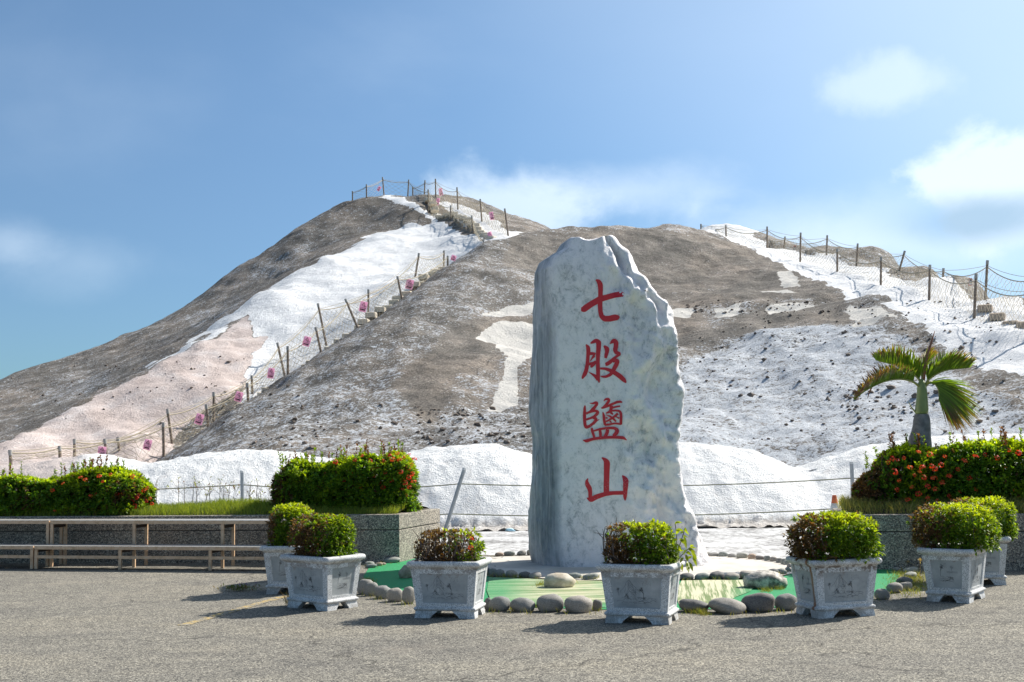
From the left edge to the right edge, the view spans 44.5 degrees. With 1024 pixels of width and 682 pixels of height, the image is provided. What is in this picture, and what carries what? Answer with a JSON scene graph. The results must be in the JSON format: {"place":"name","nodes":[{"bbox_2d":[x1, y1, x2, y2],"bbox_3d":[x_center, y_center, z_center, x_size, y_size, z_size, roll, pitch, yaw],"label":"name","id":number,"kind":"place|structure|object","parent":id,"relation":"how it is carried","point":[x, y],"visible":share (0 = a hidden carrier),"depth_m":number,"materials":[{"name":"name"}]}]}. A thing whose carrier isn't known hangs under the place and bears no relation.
{"place":"outdoors","nodes":[
{"label":"outdoors","id":0,"kind":"place"},
{"bbox_2d":[0,194,549,465],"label":"back salt hill","id":1,"kind":"structure","parent":0,"point":[254,311],"depth_m":68.34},
{"bbox_2d":[73,250,444,456],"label":"rope net fence","id":2,"kind":"object","parent":1,"relation":"on","point":[168,414],"visible":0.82,"depth_m":55.64,"materials":[{"name":"fabric"}]},
{"bbox_2d":[352,177,427,199],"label":"rope net fence","id":3,"kind":"object","parent":1,"relation":"on","point":[407,193],"visible":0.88,"depth_m":100.67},
{"bbox_2d":[427,189,484,241],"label":"rope net fence","id":4,"kind":"object","parent":1,"relation":"on","point":[472,224],"visible":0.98,"depth_m":86.38,"materials":[{"name":"fabric"}]},
{"bbox_2d":[412,179,508,235],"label":"rope net fence","id":5,"kind":"object","parent":1,"relation":"on","point":[480,211],"visible":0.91,"depth_m":87.51,"materials":[{"name":"fabric"}]},
{"bbox_2d":[489,212,494,219],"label":"warning notice","id":6,"kind":"object","parent":5,"relation":"attached to","point":[491,214],"visible":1,"depth_m":80.18,"materials":[{"name":"pink plastic"}]},
{"bbox_2d":[424,197,496,239],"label":"stairway","id":7,"kind":"object","parent":1,"relation":"on","point":[482,233],"visible":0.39,"depth_m":85.10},
{"bbox_2d":[0,555,1023,681],"bbox_3d":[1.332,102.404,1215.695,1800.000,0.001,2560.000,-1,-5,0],"label":"plaza asphalt","id":8,"kind":"structure","parent":0,"point":[88,622],"depth_m":11.29,"materials":[{"name":"asphalt"}]},
{"bbox_2d":[0,519,62,569],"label":"two tier bench","id":9,"kind":"object","parent":8,"relation":"on","point":[23,521],"visible":0.77,"depth_m":18.96,"materials":[{"name":"metal"}]},
{"bbox_2d":[33,519,318,570],"bbox_3d":[-4.948,3.002,18.492,4.255,0.696,0.844,-2,-5,12],"label":"two tier bench","id":10,"kind":"object","parent":8,"relation":"on","point":[51,547],"visible":0.74,"depth_m":18.43,"materials":[{"name":"metal"}]},
{"bbox_2d":[0,509,439,562],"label":"planter wall","id":11,"kind":"structure","parent":8,"relation":"on","point":[382,537],"depth_m":19.34,"materials":[{"name":"stone"}]},
{"bbox_2d":[0,454,158,515],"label":"flowering hedge","id":12,"kind":"object","parent":11,"relation":"on","point":[91,488],"visible":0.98,"depth_m":19.90,"materials":[{"name":"green plant"}]},
{"bbox_2d":[0,496,429,515],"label":"soil mound","id":13,"kind":"object","parent":11,"relation":"on","point":[423,507],"visible":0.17,"depth_m":19.64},
{"bbox_2d":[165,477,183,502],"bbox_3d":[-5.485,2.471,20.358,0.369,0.516,0.150,-1,-5,6],"label":"bare sapling","id":14,"kind":"object","parent":13,"relation":"on","point":[177,489],"visible":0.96,"depth_m":20.38,"materials":[{"name":"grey plant"}]},
{"bbox_2d":[269,438,422,512],"bbox_3d":[-2.636,2.179,19.933,2.467,1.239,1.216,-1,-5,9],"label":"flowering hedge","id":15,"kind":"object","parent":11,"relation":"on","point":[389,477],"visible":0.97,"depth_m":19.56,"materials":[{"name":"green plant"}]},
{"bbox_2d":[179,596,286,624],"bbox_3d":[-2.981,2.918,13.617,0.120,0.001,2.448,-2,-5,14],"label":"faded road marking","id":16,"kind":"object","parent":8,"relation":"on","point":[229,611],"visible":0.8,"depth_m":13.44,"materials":[{"name":"yellow paint"}]},
{"bbox_2d":[213,581,259,590],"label":"flowering weed","id":17,"kind":"object","parent":8,"relation":"on","point":[243,587],"visible":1,"depth_m":15.39,"materials":[{"name":"green plant"}]},
{"bbox_2d":[280,591,288,603],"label":"grass tuft","id":18,"kind":"object","parent":8,"relation":"on","point":[285,600],"visible":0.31,"depth_m":13.88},
{"bbox_2d":[260,543,313,593],"bbox_3d":[-2.692,2.771,15.324,0.598,0.576,0.778,-1,-5,6],"label":"stone planter","id":19,"kind":"object","parent":8,"relation":"on","point":[276,574],"visible":0.35,"depth_m":15.02,"materials":[{"name":"stone"}]},
{"bbox_2d":[265,501,315,545],"bbox_3d":[-2.694,2.257,15.359,0.625,0.575,0.737,-1,-5,0],"label":"clipped shrub","id":20,"kind":"object","parent":19,"relation":"on","point":[279,530],"visible":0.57,"depth_m":15.16,"materials":[{"name":"green plant"}]},
{"bbox_2d":[279,553,365,610],"bbox_3d":[-2.084,2.634,13.769,0.778,0.576,0.598,-4,-6,38],"label":"stone planter","id":21,"kind":"object","parent":8,"relation":"on","point":[322,583],"visible":0.97,"depth_m":13.59,"materials":[{"name":"stone"}]},
{"bbox_2d":[287,512,366,556],"bbox_3d":[-2.086,2.151,13.811,0.794,0.533,0.620,-4,-6,37],"label":"clipped shrub","id":22,"kind":"object","parent":21,"relation":"on","point":[329,541],"visible":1,"depth_m":13.65,"materials":[{"name":"green plant"}]},
{"bbox_2d":[357,579,372,594],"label":"border stone","id":23,"kind":"object","parent":8,"relation":"on","point":[362,583],"visible":0.58,"depth_m":14.86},
{"bbox_2d":[364,582,377,595],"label":"border stone","id":24,"kind":"object","parent":8,"relation":"on","point":[369,588],"visible":0.76,"depth_m":14.68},
{"bbox_2d":[365,564,376,567],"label":"border stone","id":25,"kind":"object","parent":8,"relation":"on","point":[371,565],"visible":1,"depth_m":18.04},
{"bbox_2d":[374,585,390,598],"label":"border stone","id":26,"kind":"object","parent":8,"relation":"on","point":[382,590],"visible":0.84,"depth_m":14.40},
{"bbox_2d":[387,588,401,601],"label":"border stone","id":27,"kind":"object","parent":8,"relation":"on","point":[394,594],"visible":0.89,"depth_m":14.10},
{"bbox_2d":[402,586,414,603],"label":"border stone","id":28,"kind":"object","parent":8,"relation":"on","point":[408,595],"visible":0.89,"depth_m":13.90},
{"bbox_2d":[406,557,491,618],"bbox_3d":[-0.642,2.549,12.959,0.778,0.576,0.598,-2,-5,12],"label":"stone planter","id":29,"kind":"object","parent":8,"relation":"on","point":[457,588],"visible":0.99,"depth_m":12.74,"materials":[{"name":"stone"}]},
{"bbox_2d":[411,526,487,561],"bbox_3d":[-0.644,2.125,13.020,0.777,0.403,0.617,-2,-5,17],"label":"clipped shrub","id":30,"kind":"object","parent":29,"relation":"in","point":[452,548],"visible":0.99,"depth_m":12.89,"materials":[{"name":"green plant"}]},
{"bbox_2d":[484,598,490,610],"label":"border stone","id":31,"kind":"object","parent":8,"relation":"on","point":[487,600],"visible":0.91,"depth_m":13.25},
{"bbox_2d":[488,596,509,611],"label":"border stone","id":32,"kind":"object","parent":8,"relation":"on","point":[502,603],"visible":0.94,"depth_m":13.19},
{"bbox_2d":[495,552,503,555],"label":"border stone","id":33,"kind":"object","parent":8,"relation":"on","point":[499,554],"visible":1,"depth_m":19.73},
{"bbox_2d":[504,551,514,555],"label":"border stone","id":34,"kind":"object","parent":8,"relation":"on","point":[509,553],"visible":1,"depth_m":19.77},
{"bbox_2d":[517,550,525,555],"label":"border stone","id":35,"kind":"object","parent":8,"relation":"on","point":[522,553],"visible":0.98,"depth_m":19.80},
{"bbox_2d":[510,597,534,611],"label":"border stone","id":36,"kind":"object","parent":8,"relation":"on","point":[521,604],"visible":0.94,"depth_m":13.12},
{"bbox_2d":[536,594,563,611],"bbox_3d":[0.399,2.762,13.162,0.285,0.200,0.211,-8,-2,-5],"label":"border stone","id":37,"kind":"object","parent":8,"relation":"on","point":[549,602],"visible":0.99,"depth_m":13.08,"materials":[{"name":"stone"}]},
{"bbox_2d":[564,595,592,612],"bbox_3d":[0.697,2.757,13.072,0.295,0.196,0.238,-2,-6,11],"label":"border stone","id":38,"kind":"object","parent":8,"relation":"on","point":[578,604],"visible":0.94,"depth_m":12.98,"materials":[{"name":"stone"}]},
{"bbox_2d":[593,599,601,610],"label":"border stone","id":39,"kind":"object","parent":8,"relation":"on","point":[597,603],"visible":0.99,"depth_m":13.14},
{"bbox_2d":[364,559,898,608],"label":"artificial turf","id":40,"kind":"structure","parent":8,"relation":"on","point":[387,574],"depth_m":16.07,"materials":[{"name":"plastic"}]},
{"bbox_2d":[383,556,399,562],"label":"border stone","id":41,"kind":"object","parent":40,"relation":"on","point":[392,559],"visible":0.92,"depth_m":18.76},
{"bbox_2d":[398,565,411,577],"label":"rock","id":42,"kind":"object","parent":40,"relation":"on","point":[404,571],"visible":0.67,"depth_m":16.57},
{"bbox_2d":[487,577,605,606],"bbox_3d":[0.453,2.969,14.911,1.512,0.010,3.167,-1,-5,0],"label":"worn turf strip","id":43,"kind":"object","parent":40,"relation":"on","point":[511,589],"visible":0.56,"depth_m":15.00,"materials":[{"name":"plant"}]},
{"bbox_2d":[544,573,575,587],"bbox_3d":[0.587,2.942,15.316,0.400,0.211,0.287,-1,-5,0],"label":"rock","id":44,"kind":"object","parent":43,"relation":"on","point":[558,580],"visible":0.9,"depth_m":15.22,"materials":[{"name":"stone"}]},
{"bbox_2d":[677,580,752,603],"bbox_3d":[2.371,2.914,14.542,0.937,0.009,2.692,-2,-5,11],"label":"worn turf strip","id":45,"kind":"object","parent":40,"relation":"on","point":[706,591],"visible":0.69,"depth_m":14.77,"materials":[{"name":"plant"}]},
{"bbox_2d":[743,570,787,588],"bbox_3d":[3.035,2.876,15.000,0.534,0.255,0.374,-1,-5,0],"label":"rock","id":46,"kind":"object","parent":40,"relation":"on","point":[761,578],"visible":0.91,"depth_m":14.87,"materials":[{"name":"stone"}]},
{"bbox_2d":[487,556,791,579],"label":"concrete platform","id":47,"kind":"structure","parent":8,"relation":"on","point":[520,564],"depth_m":17.61,"materials":[{"name":"concrete"}]},
{"bbox_2d":[489,568,496,574],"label":"border stone","id":48,"kind":"object","parent":47,"relation":"on","point":[491,570],"visible":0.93,"depth_m":16.73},
{"bbox_2d":[495,569,503,576],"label":"border stone","id":49,"kind":"object","parent":47,"relation":"on","point":[500,572],"visible":0.86,"depth_m":16.62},
{"bbox_2d":[505,570,516,577],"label":"border stone","id":50,"kind":"object","parent":47,"relation":"on","point":[510,572],"visible":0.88,"depth_m":16.53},
{"bbox_2d":[519,571,529,577],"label":"border stone","id":51,"kind":"object","parent":47,"relation":"on","point":[524,574],"visible":0.91,"depth_m":16.43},
{"bbox_2d":[529,572,540,578],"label":"border stone","id":52,"kind":"object","parent":47,"relation":"on","point":[533,575],"visible":0.92,"depth_m":16.34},
{"bbox_2d":[569,573,580,579],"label":"border stone","id":53,"kind":"object","parent":47,"relation":"on","point":[575,575],"visible":0.65,"depth_m":16.19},
{"bbox_2d":[583,573,597,578],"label":"border stone","id":54,"kind":"object","parent":47,"relation":"on","point":[591,575],"visible":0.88,"depth_m":16.11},
{"bbox_2d":[528,235,709,566],"bbox_3d":[1.520,0.898,18.559,2.612,4.893,1.703,-1,-5,0],"label":"marble monument","id":55,"kind":"object","parent":47,"relation":"on","point":[606,397],"visible":0.94,"depth_m":17.93,"materials":[{"name":"grey stone"}]},
{"bbox_2d":[680,573,693,579],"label":"border stone","id":56,"kind":"object","parent":47,"relation":"on","point":[685,576],"visible":0.84,"depth_m":15.92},
{"bbox_2d":[708,552,717,555],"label":"border stone","id":57,"kind":"object","parent":47,"relation":"on","point":[713,554],"visible":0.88,"depth_m":19.11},
{"bbox_2d":[718,551,727,556],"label":"border stone","id":58,"kind":"object","parent":47,"relation":"on","point":[722,554],"visible":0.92,"depth_m":19.04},
{"bbox_2d":[736,553,747,557],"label":"border stone","id":59,"kind":"object","parent":47,"relation":"on","point":[741,555],"visible":0.95,"depth_m":18.75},
{"bbox_2d":[748,553,755,558],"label":"border stone","id":60,"kind":"object","parent":47,"relation":"on","point":[751,556],"visible":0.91,"depth_m":18.60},
{"bbox_2d":[755,555,763,559],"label":"border stone","id":61,"kind":"object","parent":47,"relation":"on","point":[758,557],"visible":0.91,"depth_m":18.46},
{"bbox_2d":[764,556,769,560],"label":"border stone","id":62,"kind":"object","parent":47,"relation":"on","point":[766,558],"visible":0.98,"depth_m":18.31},
{"bbox_2d":[778,568,786,573],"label":"border stone","id":63,"kind":"object","parent":47,"relation":"on","point":[781,570],"visible":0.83,"depth_m":16.41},
{"bbox_2d":[596,559,684,624],"bbox_3d":[1.282,2.476,12.389,0.778,0.576,0.598,-2,-5,19],"label":"stone planter","id":64,"kind":"object","parent":8,"relation":"on","point":[648,592],"visible":0.99,"depth_m":12.18,"materials":[{"name":"stone"}]},
{"bbox_2d":[594,517,682,565],"bbox_3d":[1.250,2.007,12.442,0.873,0.502,0.597,-3,-5,23],"label":"clipped shrub","id":65,"kind":"object","parent":64,"relation":"on","point":[663,551],"visible":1,"depth_m":12.29,"materials":[{"name":"green plant"}]},
{"bbox_2d":[674,521,696,572],"bbox_3d":[1.682,2.030,12.348,0.282,0.507,0.167,-1,-5,8],"label":"broad leaved sapling","id":66,"kind":"object","parent":64,"relation":"in","point":[689,565],"visible":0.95,"depth_m":12.37,"materials":[{"name":"green plant"}]},
{"bbox_2d":[357,561,926,615],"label":"stones","id":67,"kind":"object","parent":8,"relation":"on","point":[919,578],"visible":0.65,"depth_m":14.73,"materials":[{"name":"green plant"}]},
{"bbox_2d":[679,599,708,611],"bbox_3d":[1.888,2.748,12.998,0.314,0.141,0.241,9,-3,11],"label":"border stone","id":68,"kind":"object","parent":8,"relation":"on","point":[684,604],"visible":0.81,"depth_m":12.91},
{"bbox_2d":[694,573,709,579],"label":"border stone","id":69,"kind":"object","parent":8,"relation":"on","point":[699,576],"visible":0.9,"depth_m":15.92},
{"bbox_2d":[709,571,724,579],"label":"border stone","id":70,"kind":"object","parent":8,"relation":"on","point":[717,574],"visible":0.91,"depth_m":15.93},
{"bbox_2d":[708,597,746,613],"bbox_3d":[2.212,2.725,12.860,0.390,0.172,0.283,7,-5,14],"label":"border stone","id":71,"kind":"object","parent":8,"relation":"on","point":[723,605],"visible":0.94,"depth_m":12.77,"materials":[{"name":"stone"}]},
{"bbox_2d":[724,572,738,579],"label":"border stone","id":72,"kind":"object","parent":8,"relation":"on","point":[732,576],"visible":0.91,"depth_m":15.87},
{"bbox_2d":[739,570,751,578],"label":"border stone","id":73,"kind":"object","parent":8,"relation":"on","point":[742,574],"visible":0.47,"depth_m":15.95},
{"bbox_2d":[741,593,774,611],"bbox_3d":[2.550,2.707,12.960,0.348,0.212,0.251,-5,-3,8],"label":"border stone","id":74,"kind":"object","parent":8,"relation":"on","point":[755,602],"visible":0.92,"depth_m":12.86,"materials":[{"name":"stone"}]},
{"bbox_2d":[774,593,796,609],"bbox_3d":[2.853,2.726,13.035,0.241,0.182,0.169,-10,-1,0],"label":"border stone","id":75,"kind":"object","parent":8,"relation":"on","point":[786,601],"visible":0.88,"depth_m":12.97,"materials":[{"name":"stone"}]},
{"bbox_2d":[786,554,881,618],"bbox_3d":[3.260,2.473,12.664,0.778,0.576,0.598,1,-5,-16],"label":"stone planter","id":76,"kind":"object","parent":8,"relation":"on","point":[830,588],"visible":1,"depth_m":12.46,"materials":[{"name":"speckled grey granite terrazzo"},{"name":"soil"},{"name":"grey slate"}]},
{"bbox_2d":[782,509,885,564],"bbox_3d":[3.262,1.983,12.709,0.969,0.550,0.732,1,-5,-15],"label":"clipped shrub","id":77,"kind":"object","parent":76,"relation":"on","point":[834,533],"visible":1,"depth_m":12.51,"materials":[{"name":"green plant"}]},
{"bbox_2d":[874,588,889,599],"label":"border stone","id":78,"kind":"object","parent":8,"relation":"on","point":[881,594],"visible":1,"depth_m":13.76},
{"bbox_2d":[886,582,902,592],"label":"border stone","id":79,"kind":"object","parent":8,"relation":"on","point":[894,586],"visible":0.91,"depth_m":14.32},
{"bbox_2d":[896,576,912,582],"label":"border stone","id":80,"kind":"object","parent":8,"relation":"on","point":[903,579],"visible":0.57,"depth_m":15.02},
{"bbox_2d":[900,582,911,589],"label":"border stone","id":81,"kind":"object","parent":8,"relation":"on","point":[905,584],"visible":0.59,"depth_m":14.56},
{"bbox_2d":[903,567,917,572],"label":"border stone","id":82,"kind":"object","parent":8,"relation":"on","point":[908,569],"visible":0.69,"depth_m":16.36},
{"bbox_2d":[904,571,916,576],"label":"border stone","id":83,"kind":"object","parent":8,"relation":"on","point":[911,573],"visible":0.59,"depth_m":15.86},
{"bbox_2d":[832,508,1023,569],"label":"planter wall","id":84,"kind":"structure","parent":8,"relation":"on","point":[895,535],"depth_m":16.88,"materials":[{"name":"stone"}]},
{"bbox_2d":[835,493,1023,513],"bbox_3d":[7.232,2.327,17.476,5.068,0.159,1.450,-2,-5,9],"label":"soil mound","id":85,"kind":"object","parent":84,"relation":"on","point":[853,510],"visible":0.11,"depth_m":17.23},
{"bbox_2d":[851,331,984,466],"bbox_3d":[5.926,0.980,18.476,1.966,2.255,1.297,-1,-5,0],"label":"bottle palm","id":86,"kind":"object","parent":85,"relation":"on","point":[952,398],"visible":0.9,"depth_m":18.35,"materials":[{"name":"green plant"}]},
{"bbox_2d":[850,426,1023,507],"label":"flowering hedge","id":87,"kind":"object","parent":84,"relation":"on","point":[979,467],"visible":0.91,"depth_m":17.54,"materials":[{"name":"green plant"}]},
{"bbox_2d":[917,543,988,603],"bbox_3d":[4.863,2.541,13.738,0.598,0.576,0.778,-4,-6,35],"label":"stone planter","id":88,"kind":"object","parent":8,"relation":"on","point":[957,575],"visible":0.98,"depth_m":13.50,"materials":[{"name":"stone"}]},
{"bbox_2d":[906,501,1001,554],"bbox_3d":[4.869,2.050,13.776,0.984,0.576,0.804,-4,-6,34],"label":"clipped shrub","id":89,"kind":"object","parent":88,"relation":"in","point":[952,527],"visible":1,"depth_m":13.58,"materials":[{"name":"green plant"}]},
{"bbox_2d":[958,534,1010,584],"bbox_3d":[5.760,2.662,15.335,0.598,0.576,0.778,-2,-5,14],"label":"stone planter","id":90,"kind":"object","parent":8,"relation":"on","point":[995,565],"visible":0.45,"depth_m":14.99,"materials":[{"name":"stone"}]},
{"bbox_2d":[948,495,1019,540],"bbox_3d":[5.750,2.169,15.377,0.896,0.551,0.784,-2,-5,15],"label":"clipped shrub","id":91,"kind":"object","parent":90,"relation":"on","point":[1009,526],"visible":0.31,"depth_m":15.17,"materials":[{"name":"green plant"}]},
{"bbox_2d":[0,0,1023,379],"label":"sky","id":92,"kind":"structure","parent":0,"point":[151,150],"materials":[{"name":"blue"}]},
{"bbox_2d":[157,223,1023,470],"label":"front salt hill","id":93,"kind":"structure","parent":0,"point":[453,337],"depth_m":47.13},
{"bbox_2d":[8,256,448,464],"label":"rope net fence","id":94,"kind":"object","parent":93,"relation":"on","point":[105,442],"visible":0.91,"depth_m":50.03,"materials":[{"name":"fabric"}]},
{"bbox_2d":[98,446,106,453],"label":"warning notice","id":95,"kind":"object","parent":94,"relation":"attached to","point":[101,450],"visible":0.94,"depth_m":43.39,"materials":[{"name":"pink plastic"}]},
{"bbox_2d":[143,439,152,450],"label":"warning notice","id":96,"kind":"object","parent":94,"relation":"attached to","point":[147,444],"visible":1,"depth_m":45.20,"materials":[{"name":"pink plastic"}]},
{"bbox_2d":[194,413,203,424],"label":"warning notice","id":97,"kind":"object","parent":94,"relation":"attached to","point":[199,418],"visible":1,"depth_m":47.67,"materials":[{"name":"pink plastic"}]},
{"bbox_2d":[234,391,242,401],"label":"warning notice","id":98,"kind":"object","parent":94,"relation":"attached to","point":[238,396],"visible":1,"depth_m":49.65,"materials":[{"name":"pink plastic"}]},
{"bbox_2d":[267,368,274,378],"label":"warning notice","id":99,"kind":"object","parent":94,"relation":"attached to","point":[271,371],"visible":1,"depth_m":51.32,"materials":[{"name":"pink plastic"}]},
{"bbox_2d":[302,336,310,346],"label":"warning notice","id":100,"kind":"object","parent":94,"relation":"attached to","point":[306,340],"visible":1,"depth_m":53.73,"materials":[{"name":"pink plastic"}]},
{"bbox_2d":[359,301,367,311],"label":"warning notice","id":101,"kind":"object","parent":94,"relation":"attached to","point":[363,306],"visible":1,"depth_m":58.28,"materials":[{"name":"pink plastic"}]},
{"bbox_2d":[405,279,413,289],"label":"warning notice","id":102,"kind":"object","parent":94,"relation":"attached to","point":[410,282],"visible":1,"depth_m":63.00,"materials":[{"name":"pink plastic"}]},
{"bbox_2d":[165,266,445,455],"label":"stairway","id":103,"kind":"object","parent":93,"relation":"on","point":[371,315],"visible":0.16,"depth_m":60.64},
{"bbox_2d":[1,299,1018,447],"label":"scattered clods","id":104,"kind":"object","parent":93,"relation":"on","point":[750,394],"visible":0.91,"depth_m":40.19,"materials":[{"name":"soil"}]},
{"bbox_2d":[700,224,1023,329],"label":"rope net fence","id":105,"kind":"object","parent":93,"relation":"on","point":[975,294],"visible":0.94,"depth_m":54.64,"materials":[{"name":"fabric"}]},
{"bbox_2d":[765,235,1023,309],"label":"rope net fence","id":106,"kind":"object","parent":93,"relation":"on","point":[943,269],"visible":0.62,"depth_m":62.67,"materials":[{"name":"fabric"}]},
{"bbox_2d":[977,304,1023,327],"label":"stairway","id":107,"kind":"object","parent":93,"relation":"on","point":[995,317],"visible":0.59,"depth_m":45.68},
{"bbox_2d":[440,527,826,558],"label":"salty ground","id":108,"kind":"structure","parent":0,"point":[767,541],"depth_m":22.39,"materials":[{"name":"white"}]},
{"bbox_2d":[156,462,857,534],"bbox_3d":[-0.492,3.188,24.858,25.066,1.384,1.070,-1,-5,4],"label":"pipe rope barrier","id":109,"kind":"object","parent":108,"relation":"on","point":[460,483],"visible":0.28,"depth_m":24.69,"materials":[{"name":"metal"}]},
{"bbox_2d":[505,528,514,531],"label":"plastic litter","id":110,"kind":"object","parent":108,"relation":"on","point":[510,529],"visible":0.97,"depth_m":25.23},
{"bbox_2d":[0,433,1023,530],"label":"salt bank","id":111,"kind":"structure","parent":108,"relation":"on","point":[495,463],"depth_m":27.84,"materials":[{"name":"white"}]},
{"bbox_2d":[830,495,838,509],"bbox_3d":[6.194,3.309,24.002,0.400,0.705,0.400,-1,-5,0],"label":"traffic cone","id":112,"kind":"object","parent":108,"relation":"on","point":[833,503],"visible":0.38,"depth_m":23.97,"materials":[{"name":"plastic"}]}
]}

